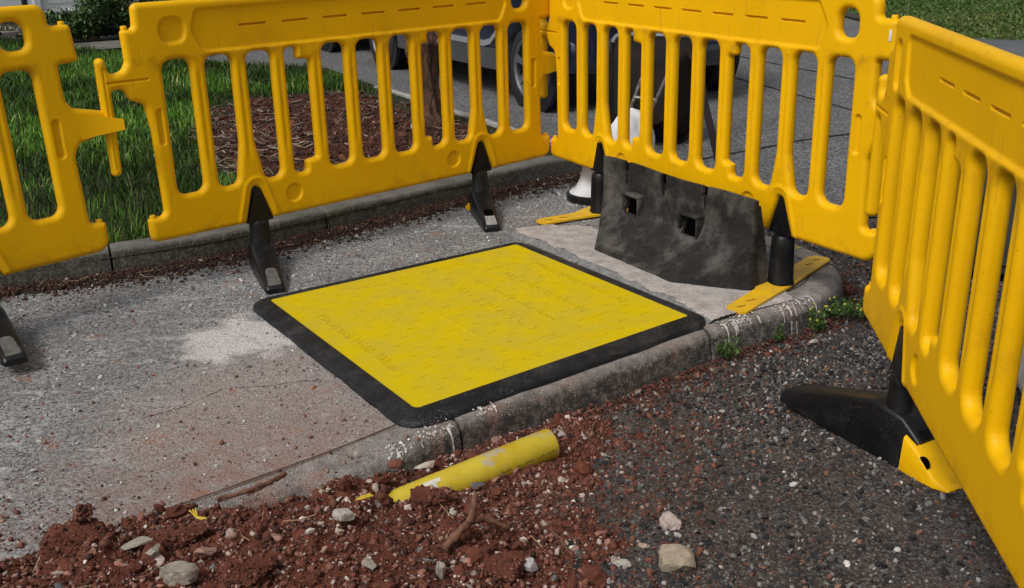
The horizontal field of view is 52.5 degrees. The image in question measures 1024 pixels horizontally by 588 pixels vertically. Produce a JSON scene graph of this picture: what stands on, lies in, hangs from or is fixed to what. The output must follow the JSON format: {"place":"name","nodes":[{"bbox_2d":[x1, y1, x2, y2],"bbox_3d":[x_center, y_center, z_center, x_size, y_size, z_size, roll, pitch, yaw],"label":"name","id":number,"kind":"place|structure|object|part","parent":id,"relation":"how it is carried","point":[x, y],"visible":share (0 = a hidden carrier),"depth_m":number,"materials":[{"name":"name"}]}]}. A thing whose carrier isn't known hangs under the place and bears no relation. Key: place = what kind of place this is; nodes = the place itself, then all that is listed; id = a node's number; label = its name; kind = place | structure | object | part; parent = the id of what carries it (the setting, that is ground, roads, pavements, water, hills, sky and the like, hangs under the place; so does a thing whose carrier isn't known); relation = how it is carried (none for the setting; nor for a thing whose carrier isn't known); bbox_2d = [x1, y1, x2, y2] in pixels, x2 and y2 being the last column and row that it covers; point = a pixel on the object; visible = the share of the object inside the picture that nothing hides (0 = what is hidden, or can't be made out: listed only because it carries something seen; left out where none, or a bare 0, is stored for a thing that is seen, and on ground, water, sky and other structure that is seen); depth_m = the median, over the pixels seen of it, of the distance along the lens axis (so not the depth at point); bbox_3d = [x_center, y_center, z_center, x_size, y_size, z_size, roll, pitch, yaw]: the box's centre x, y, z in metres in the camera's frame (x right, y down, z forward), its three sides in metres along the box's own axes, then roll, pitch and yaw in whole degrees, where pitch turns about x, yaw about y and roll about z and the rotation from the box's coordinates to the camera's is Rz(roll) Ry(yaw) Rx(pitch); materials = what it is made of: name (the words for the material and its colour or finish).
{"place":"outdoors","nodes":[
{"label":"outdoors","id":0,"kind":"place"},
{"bbox_2d":[0,37,551,264],"bbox_3d":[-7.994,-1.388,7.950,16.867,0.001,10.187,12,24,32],"label":"garden ground","id":1,"kind":"structure","parent":0,"point":[395,97],"depth_m":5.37,"materials":[{"name":"green plant"}]},
{"bbox_2d":[0,15,117,38],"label":"shrub","id":2,"kind":"object","parent":1,"relation":"on","point":[8,28],"visible":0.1,"depth_m":12.46,"materials":[{"name":"green plant"}]},
{"bbox_2d":[5,40,120,49],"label":"path","id":3,"kind":"structure","parent":1,"relation":"on","point":[108,44],"depth_m":11.42,"materials":[{"name":"grey concrete"}]},
{"bbox_2d":[21,0,27,4],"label":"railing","id":4,"kind":"object","parent":3,"relation":"on","point":[23,2],"visible":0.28,"depth_m":10.90,"materials":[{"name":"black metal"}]},
{"bbox_2d":[0,0,139,40],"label":"shrub","id":5,"kind":"object","parent":1,"relation":"on","point":[81,24],"visible":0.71,"depth_m":12.12,"materials":[{"name":"green plant"}]},
{"bbox_2d":[0,0,160,40],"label":"house","id":6,"kind":"structure","parent":1,"relation":"on","point":[49,4],"depth_m":13.10,"materials":[{"name":"grey"}]},
{"bbox_2d":[0,0,32,6],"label":"door panel","id":7,"kind":"structure","parent":6,"relation":"in","point":[3,3],"depth_m":12.94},
{"bbox_2d":[41,0,93,10],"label":"door panel","id":8,"kind":"structure","parent":6,"relation":"in","point":[63,4],"depth_m":13.28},
{"bbox_2d":[185,90,492,180],"bbox_3d":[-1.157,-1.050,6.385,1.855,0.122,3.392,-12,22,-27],"label":"dry mulch","id":9,"kind":"object","parent":1,"relation":"on","point":[265,148],"visible":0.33,"depth_m":6.03,"materials":[{"name":"bark chips"},{"name":"wood"}]},
{"bbox_2d":[405,31,441,124],"bbox_3d":[-0.530,-1.597,6.235,0.325,1.296,0.338,-1,20,0],"label":"tree trunk","id":10,"kind":"object","parent":9,"relation":"on","point":[430,78],"visible":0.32,"depth_m":6.29,"materials":[{"name":"brown plant"}]},
{"bbox_2d":[374,85,550,145],"bbox_3d":[-0.312,-1.052,6.870,0.084,0.299,3.093,-12,22,-26],"label":"edging strip","id":11,"kind":"object","parent":1,"relation":"in","point":[461,113],"visible":0.15,"depth_m":6.83,"materials":[{"name":"white concrete"}]},
{"bbox_2d":[0,180,810,558],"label":"pavement","id":12,"kind":"structure","parent":0,"point":[208,338],"depth_m":3.06,"materials":[{"name":"concrete"}]},
{"bbox_2d":[0,5,124,366],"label":"plastic barrier","id":13,"kind":"object","parent":12,"relation":"on","point":[68,230],"visible":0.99,"depth_m":3.42,"materials":[{"name":"yellow plastic"}]},
{"bbox_2d":[0,359,439,551],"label":"pavement soil","id":14,"kind":"structure","parent":12,"relation":"on","point":[10,539],"depth_m":2.59,"materials":[{"name":"soil"}]},
{"bbox_2d":[155,380,318,414],"bbox_3d":[-0.806,0.287,3.037,0.501,0.001,0.087,-11,22,-24],"label":"pavement crack","id":15,"kind":"object","parent":12,"relation":"on","point":[225,388],"visible":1,"depth_m":3.06,"materials":[{"name":"grey concrete"}]},
{"bbox_2d":[0,172,580,306],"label":"kerb dirt","id":16,"kind":"structure","parent":12,"relation":"on","point":[210,258],"depth_m":4.33,"materials":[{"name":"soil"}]},
{"bbox_2d":[0,155,582,289],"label":"garden kerb","id":17,"kind":"structure","parent":12,"relation":"on","point":[539,168],"depth_m":4.46,"materials":[{"name":"concrete"}]},
{"bbox_2d":[93,0,556,293],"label":"plastic barrier","id":18,"kind":"object","parent":12,"relation":"on","point":[156,35],"visible":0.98,"depth_m":4.07,"materials":[{"name":"yellow plastic"}]},
{"bbox_2d":[0,183,768,533],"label":"pavement grit","id":19,"kind":"object","parent":12,"relation":"on","point":[40,393],"visible":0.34,"depth_m":3.77,"materials":[{"name":"gravel"}]},
{"bbox_2d":[253,242,705,427],"bbox_3d":[-0.121,0.065,3.554,1.208,0.032,1.228,-14,23,-31],"label":"trench cover","id":20,"kind":"object","parent":12,"relation":"on","point":[424,344],"visible":1,"depth_m":3.41,"materials":[{"name":"plastic"}]},
{"bbox_2d":[566,166,594,204],"bbox_3d":[0.391,-0.563,4.983,0.262,0.220,0.262,-7,21,-16],"label":"traffic cone","id":21,"kind":"object","parent":12,"relation":"on","point":[579,192],"visible":0.34,"depth_m":4.93,"materials":[{"name":"white plastic"}]},
{"bbox_2d":[516,224,791,319],"bbox_3d":[0.495,-0.091,3.984,1.294,0.028,1.547,-1,20,0],"label":"concrete patch","id":22,"kind":"object","parent":12,"relation":"on","point":[711,303],"visible":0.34,"depth_m":3.87,"materials":[{"name":"grey concrete"}]},
{"bbox_2d":[511,229,711,324],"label":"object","id":23,"kind":"object","parent":22,"relation":"attached to","point":[547,247],"visible":0.41,"depth_m":4.01,"materials":[{"name":"grey concrete"}]},
{"bbox_2d":[595,155,767,290],"bbox_3d":[0.561,-0.286,4.023,0.292,0.334,0.925,-12,23,-28],"label":"rubber block","id":24,"kind":"object","parent":22,"relation":"on","point":[719,242],"depth_m":3.94,"materials":[{"name":"black rubber"}]},
{"bbox_2d":[536,0,898,313],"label":"plastic barrier","id":25,"kind":"object","parent":22,"relation":"on","point":[792,31],"visible":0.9,"depth_m":3.75,"materials":[{"name":"yellow plastic"}]},
{"bbox_2d":[73,18,888,216],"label":"driveway","id":26,"kind":"structure","parent":0,"point":[838,146],"depth_m":8.05,"materials":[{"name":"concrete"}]},
{"bbox_2d":[80,0,168,28],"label":"shrub","id":27,"kind":"object","parent":26,"relation":"on","point":[100,4],"visible":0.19,"depth_m":11.80,"materials":[{"name":"green plant"}]},
{"bbox_2d":[321,42,340,52],"bbox_3d":[-2.170,-4.050,13.305,1.764,1.520,4.484,-12,22,-27],"label":"parked car","id":28,"kind":"object","parent":26,"relation":"on","point":[330,47],"depth_m":11.71,"materials":[{"name":"black metal"}]},
{"bbox_2d":[369,0,739,112],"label":"parked car","id":29,"kind":"object","parent":26,"relation":"on","point":[459,49],"visible":0.22,"depth_m":8.01,"materials":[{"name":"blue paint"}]},
{"bbox_2d":[611,108,654,148],"bbox_3d":[0.697,-0.924,6.070,0.274,0.323,0.234,-1,20,0],"label":"white sack","id":30,"kind":"object","parent":26,"relation":"on","point":[634,122],"visible":0.22,"depth_m":5.98,"materials":[{"name":"plastic"}]},
{"bbox_2d":[702,56,853,158],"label":"driveway joints","id":31,"kind":"object","parent":26,"relation":"on","point":[797,94],"visible":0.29,"depth_m":7.63,"materials":[{"name":"black concrete"}]},
{"bbox_2d":[845,12,859,20],"bbox_3d":[4.510,-3.933,14.518,0.701,0.078,18.196,-4,20,-8],"label":"lawn edge","id":32,"kind":"object","parent":26,"relation":"on","point":[852,16],"visible":0.15,"depth_m":13.84,"materials":[{"name":"grey concrete"}]},
{"bbox_2d":[154,217,1021,587],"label":"road","id":33,"kind":"structure","parent":0,"point":[920,567],"depth_m":2.47,"materials":[{"name":"grey asphalt"}]},
{"bbox_2d":[0,413,632,587],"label":"soil heap","id":34,"kind":"object","parent":33,"relation":"on","point":[270,552],"visible":0.34,"depth_m":2.27,"materials":[{"name":"brown soil"}]},
{"bbox_2d":[37,518,106,561],"bbox_3d":[-0.946,0.545,2.264,0.162,0.098,0.126,-5,20,-11],"label":"soil lump","id":35,"kind":"object","parent":34,"relation":"on","point":[75,526],"visible":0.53,"depth_m":2.23,"materials":[{"name":"brown soil"}]},
{"bbox_2d":[118,536,152,550],"bbox_3d":[-0.809,0.537,2.228,0.072,0.019,0.027,-16,24,-35],"label":"stone","id":36,"kind":"object","parent":34,"relation":"on","point":[140,541],"visible":0.99,"depth_m":2.23,"materials":[{"name":"grey stone"}]},
{"bbox_2d":[147,525,208,549],"bbox_3d":[-0.731,0.533,2.292,0.140,0.047,0.074,-7,21,-16],"label":"soil lump","id":37,"kind":"object","parent":34,"relation":"on","point":[176,532],"visible":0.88,"depth_m":2.27,"materials":[{"name":"brown soil"}]},
{"bbox_2d":[159,561,198,586],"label":"stone","id":38,"kind":"object","parent":34,"relation":"on","point":[179,572],"visible":1,"depth_m":2.10,"materials":[{"name":"beige stone"}]},
{"bbox_2d":[189,508,206,519],"bbox_3d":[-0.701,0.492,2.316,0.051,0.011,0.017,17,27,41],"label":"straw","id":39,"kind":"object","parent":34,"relation":"on","point":[194,513],"visible":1,"depth_m":2.31,"materials":[{"name":"yellow plant"}]},
{"bbox_2d":[194,546,216,555],"bbox_3d":[-0.649,0.544,2.199,0.048,0.021,0.029,-5,20,-11],"label":"stone","id":40,"kind":"object","parent":34,"relation":"on","point":[204,551],"visible":1,"depth_m":2.19,"materials":[{"name":"stone"}]},
{"bbox_2d":[211,507,256,520],"bbox_3d":[-0.644,0.512,2.413,0.112,0.039,0.054,-10,21,-21],"label":"soil lump","id":41,"kind":"object","parent":34,"relation":"on","point":[240,512],"visible":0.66,"depth_m":2.40,"materials":[{"name":"brown soil"}]},
{"bbox_2d":[218,547,275,587],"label":"soil lump","id":42,"kind":"object","parent":34,"relation":"on","point":[248,562],"visible":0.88,"depth_m":2.13,"materials":[{"name":"brown soil"}]},
{"bbox_2d":[215,471,286,502],"bbox_3d":[-0.610,0.458,2.458,0.184,0.029,0.039,-16,25,-35],"label":"root","id":43,"kind":"object","parent":34,"relation":"on","point":[253,489],"visible":1,"depth_m":2.44,"materials":[{"name":"brown wood"}]},
{"bbox_2d":[271,533,282,540],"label":"stone","id":44,"kind":"object","parent":34,"relation":"on","point":[276,537],"visible":1,"depth_m":2.25,"materials":[{"name":"pink stone"}]},
{"bbox_2d":[39,484,527,585],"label":"lump crumbs","id":45,"kind":"object","parent":34,"relation":"on","point":[79,510],"visible":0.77,"depth_m":2.26,"materials":[{"name":"red soil"}]},
{"bbox_2d":[1,423,604,587],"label":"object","id":46,"kind":"object","parent":34,"relation":"in","point":[301,519],"visible":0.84,"depth_m":2.34,"materials":[{"name":"plant"}]},
{"bbox_2d":[0,410,635,587],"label":"pale grit","id":47,"kind":"object","parent":34,"relation":"on","point":[160,559],"visible":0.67,"depth_m":2.32,"materials":[{"name":"gravel"}]},
{"bbox_2d":[0,413,643,587],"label":"soil clods","id":48,"kind":"object","parent":34,"relation":"on","point":[596,574],"visible":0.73,"depth_m":2.31,"materials":[{"name":"brown soil"}]},
{"bbox_2d":[144,543,159,557],"bbox_3d":[-0.758,0.546,2.198,0.029,0.027,0.040,6,21,20],"label":"stone","id":49,"kind":"object","parent":48,"relation":"on","point":[154,551],"visible":1,"depth_m":2.19,"materials":[{"name":"grey stone"}]},
{"bbox_2d":[0,410,652,587],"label":"soil crumbs","id":50,"kind":"object","parent":34,"relation":"on","point":[105,543],"visible":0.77,"depth_m":2.31,"materials":[{"name":"red soil"}]},
{"bbox_2d":[413,460,434,468],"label":"stone","id":51,"kind":"object","parent":50,"relation":"on","point":[428,464],"visible":1,"depth_m":2.64,"materials":[{"name":"beige stone"}]},
{"bbox_2d":[332,508,354,520],"bbox_3d":[-0.386,0.502,2.369,0.046,0.028,0.033,-13,23,-28],"label":"stone","id":52,"kind":"object","parent":34,"relation":"on","point":[343,514],"visible":1,"depth_m":2.36,"materials":[{"name":"grey stone"}]},
{"bbox_2d":[355,493,373,500],"bbox_3d":[-0.349,0.481,2.454,0.044,0.007,0.021,-15,24,-32],"label":"dead leaf","id":53,"kind":"object","parent":34,"relation":"on","point":[368,495],"visible":1,"depth_m":2.45,"materials":[{"name":"yellow plant"}]},
{"bbox_2d":[361,558,376,569],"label":"stone","id":54,"kind":"object","parent":34,"relation":"on","point":[369,563],"visible":1,"depth_m":2.17,"materials":[{"name":"white stone"}]},
{"bbox_2d":[388,459,403,468],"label":"stone","id":55,"kind":"object","parent":34,"relation":"on","point":[395,464],"visible":1,"depth_m":2.61,"materials":[{"name":"brown stone"}]},
{"bbox_2d":[409,485,452,510],"bbox_3d":[-0.194,0.496,2.488,0.106,0.065,0.074,0,20,3],"label":"soil lump","id":56,"kind":"object","parent":34,"relation":"on","point":[417,494],"visible":0.71,"depth_m":2.46,"materials":[{"name":"brown soil"}]},
{"bbox_2d":[435,561,445,579],"bbox_3d":[-0.147,0.576,2.150,0.020,0.042,0.029,-8,21,-19],"label":"stone","id":57,"kind":"object","parent":34,"relation":"on","point":[440,569],"visible":1,"depth_m":2.14,"materials":[{"name":"beige stone"}]},
{"bbox_2d":[435,522,475,545],"bbox_3d":[-0.125,0.534,2.288,0.099,0.048,0.080,5,21,16],"label":"soil lump","id":58,"kind":"object","parent":34,"relation":"on","point":[469,531],"visible":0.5,"depth_m":2.28,"materials":[{"name":"brown soil"}]},
{"bbox_2d":[388,429,559,501],"bbox_3d":[-0.114,0.473,2.673,0.526,0.122,0.087,-14,23,-30],"label":"gas pipe","id":59,"kind":"object","parent":34,"relation":"on","point":[539,447],"visible":0.63,"depth_m":2.67,"materials":[{"name":"yellow plastic"}]},
{"bbox_2d":[440,492,509,552],"bbox_3d":[-0.093,0.499,2.275,0.186,0.091,0.062,-18,26,-38],"label":"root","id":60,"kind":"object","parent":34,"relation":"on","point":[464,526],"visible":1,"depth_m":2.27,"materials":[{"name":"brown wood"}]},
{"bbox_2d":[471,482,483,489],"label":"stone","id":61,"kind":"object","parent":34,"relation":"on","point":[477,485],"visible":1,"depth_m":2.58,"materials":[{"name":"grey stone"}]},
{"bbox_2d":[491,436,499,443],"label":"stone","id":62,"kind":"object","parent":34,"relation":"on","point":[495,439],"visible":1,"depth_m":2.84,"materials":[{"name":"stone"}]},
{"bbox_2d":[480,551,525,578],"bbox_3d":[-0.011,0.580,2.180,0.117,0.052,0.084,-10,21,-21],"label":"soil lump","id":63,"kind":"object","parent":34,"relation":"on","point":[504,555],"visible":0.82,"depth_m":2.17,"materials":[{"name":"brown soil"}]},
{"bbox_2d":[523,557,537,571],"bbox_3d":[0.036,0.577,2.200,0.045,0.029,0.031,-10,21,-21],"label":"stone","id":64,"kind":"object","parent":34,"relation":"on","point":[530,564],"visible":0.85,"depth_m":2.20,"materials":[{"name":"white stone"}]},
{"bbox_2d":[549,528,569,549],"bbox_3d":[0.131,0.572,2.308,0.022,0.022,0.192,-13,23,-28],"label":"root","id":65,"kind":"object","parent":34,"relation":"on","point":[559,537],"visible":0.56,"depth_m":2.34,"materials":[{"name":"brown wood"}]},
{"bbox_2d":[558,432,565,436],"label":"stone","id":66,"kind":"object","parent":34,"relation":"on","point":[561,434],"visible":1,"depth_m":2.90,"materials":[{"name":"white stone"}]},
{"bbox_2d":[562,436,569,442],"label":"stone","id":67,"kind":"object","parent":34,"relation":"on","point":[565,439],"visible":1,"depth_m":2.85,"materials":[{"name":"brown stone"}]},
{"bbox_2d":[36,235,843,557],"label":"front kerb","id":68,"kind":"structure","parent":33,"relation":"on","point":[584,389],"depth_m":3.03,"materials":[{"name":"concrete"}]},
{"bbox_2d":[20,245,809,557],"bbox_3d":[-0.999,0.485,2.499,1.507,0.001,6.646,14,25,36],"label":"kerb joint","id":69,"kind":"object","parent":68,"relation":"on","point":[807,278],"visible":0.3,"depth_m":2.62,"materials":[{"name":"grey concrete"}]},
{"bbox_2d":[386,295,816,459],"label":"cement splashes","id":70,"kind":"object","parent":68,"relation":"on","point":[480,408],"visible":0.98,"depth_m":3.44,"materials":[{"name":"white concrete"}]},
{"bbox_2d":[613,559,631,568],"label":"stone","id":71,"kind":"object","parent":33,"relation":"on","point":[624,563],"visible":0.98,"depth_m":2.24,"materials":[{"name":"white stone"}]},
{"bbox_2d":[638,542,649,547],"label":"stone","id":72,"kind":"object","parent":33,"relation":"on","point":[642,545],"visible":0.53,"depth_m":2.31,"materials":[{"name":"stone"}]},
{"bbox_2d":[659,511,681,530],"bbox_3d":[0.367,0.543,2.394,0.059,0.075,0.053,-17,25,-37],"label":"stone","id":73,"kind":"object","parent":33,"relation":"on","point":[669,520],"visible":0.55,"depth_m":2.37,"materials":[{"name":"beige stone"}]},
{"bbox_2d":[658,544,695,571],"bbox_3d":[0.357,0.583,2.244,0.082,0.071,0.068,4,20,14],"label":"stone","id":74,"kind":"object","parent":33,"relation":"on","point":[675,557],"visible":0.81,"depth_m":2.22,"materials":[{"name":"beige stone"}]},
{"bbox_2d":[424,363,958,587],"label":"road soil","id":75,"kind":"structure","parent":33,"relation":"on","point":[588,451],"depth_m":2.56,"materials":[{"name":"soil"}]},
{"bbox_2d":[528,257,867,430],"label":"gutter dirt","id":76,"kind":"structure","parent":33,"relation":"on","point":[697,368],"depth_m":3.36,"materials":[{"name":"soil"}]},
{"bbox_2d":[716,335,740,358],"bbox_3d":[0.705,0.175,3.397,0.088,0.074,0.068,-1,20,0],"label":"weed","id":77,"kind":"object","parent":33,"relation":"on","point":[728,352],"visible":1,"depth_m":3.39,"materials":[{"name":"green plant"}]},
{"bbox_2d":[526,220,1021,587],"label":"road chippings","id":78,"kind":"object","parent":33,"relation":"on","point":[723,445],"visible":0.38,"depth_m":2.66,"materials":[{"name":"gravel"}]},
{"bbox_2d":[773,323,784,341],"bbox_3d":[0.906,0.134,3.523,0.041,0.058,0.058,7,22,22],"label":"weed","id":79,"kind":"object","parent":33,"relation":"on","point":[777,336],"visible":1,"depth_m":3.52,"materials":[{"name":"green plant"}]},
{"bbox_2d":[809,339,817,342],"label":"stone","id":80,"kind":"object","parent":33,"relation":"on","point":[813,341],"visible":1,"depth_m":3.46,"materials":[{"name":"white stone"}]},
{"bbox_2d":[806,302,829,331],"bbox_3d":[1.059,0.083,3.592,0.085,0.098,0.072,-1,20,0],"label":"weed","id":81,"kind":"object","parent":33,"relation":"on","point":[819,323],"visible":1,"depth_m":3.60,"materials":[{"name":"green plant"}]},
{"bbox_2d":[823,295,865,320],"bbox_3d":[1.210,0.043,3.709,0.199,0.068,0.215,-19,26,-40],"label":"weed","id":82,"kind":"object","parent":33,"relation":"on","point":[848,311],"visible":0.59,"depth_m":3.70,"materials":[{"name":"green plant"}]},
{"bbox_2d":[780,16,1023,587],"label":"plastic barrier","id":83,"kind":"object","parent":33,"relation":"on","point":[949,108],"visible":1,"depth_m":2.25,"materials":[{"name":"yellow plastic"}]},
{"bbox_2d":[958,38,1023,281],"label":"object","id":84,"kind":"object","parent":33,"relation":"on","point":[1015,47],"depth_m":3.89,"materials":[{"name":"paint"}]},
{"bbox_3d":[1.793,-0.445,3.824,0.390,0.700,0.008,11,23,31],"label":"door","id":85,"kind":"part","parent":84,"relation":"part of","materials":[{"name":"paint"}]},
{"bbox_2d":[1017,345,1023,392],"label":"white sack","id":86,"kind":"object","parent":33,"relation":"on","point":[1020,383],"visible":0.25,"depth_m":2.89,"materials":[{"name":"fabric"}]},
{"bbox_2d":[609,32,716,159],"bbox_3d":[0.919,-1.219,6.353,0.590,0.681,0.930,-1,20,0],"label":"road sign","id":87,"kind":"object","parent":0,"point":[684,84],"visible":0.28,"depth_m":6.43,"materials":[{"name":"metal"}]},
{"bbox_2d":[847,0,1023,39],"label":"lawn","id":88,"kind":"structure","parent":0,"point":[967,35],"depth_m":13.04,"materials":[{"name":"green plant"}]}
]}

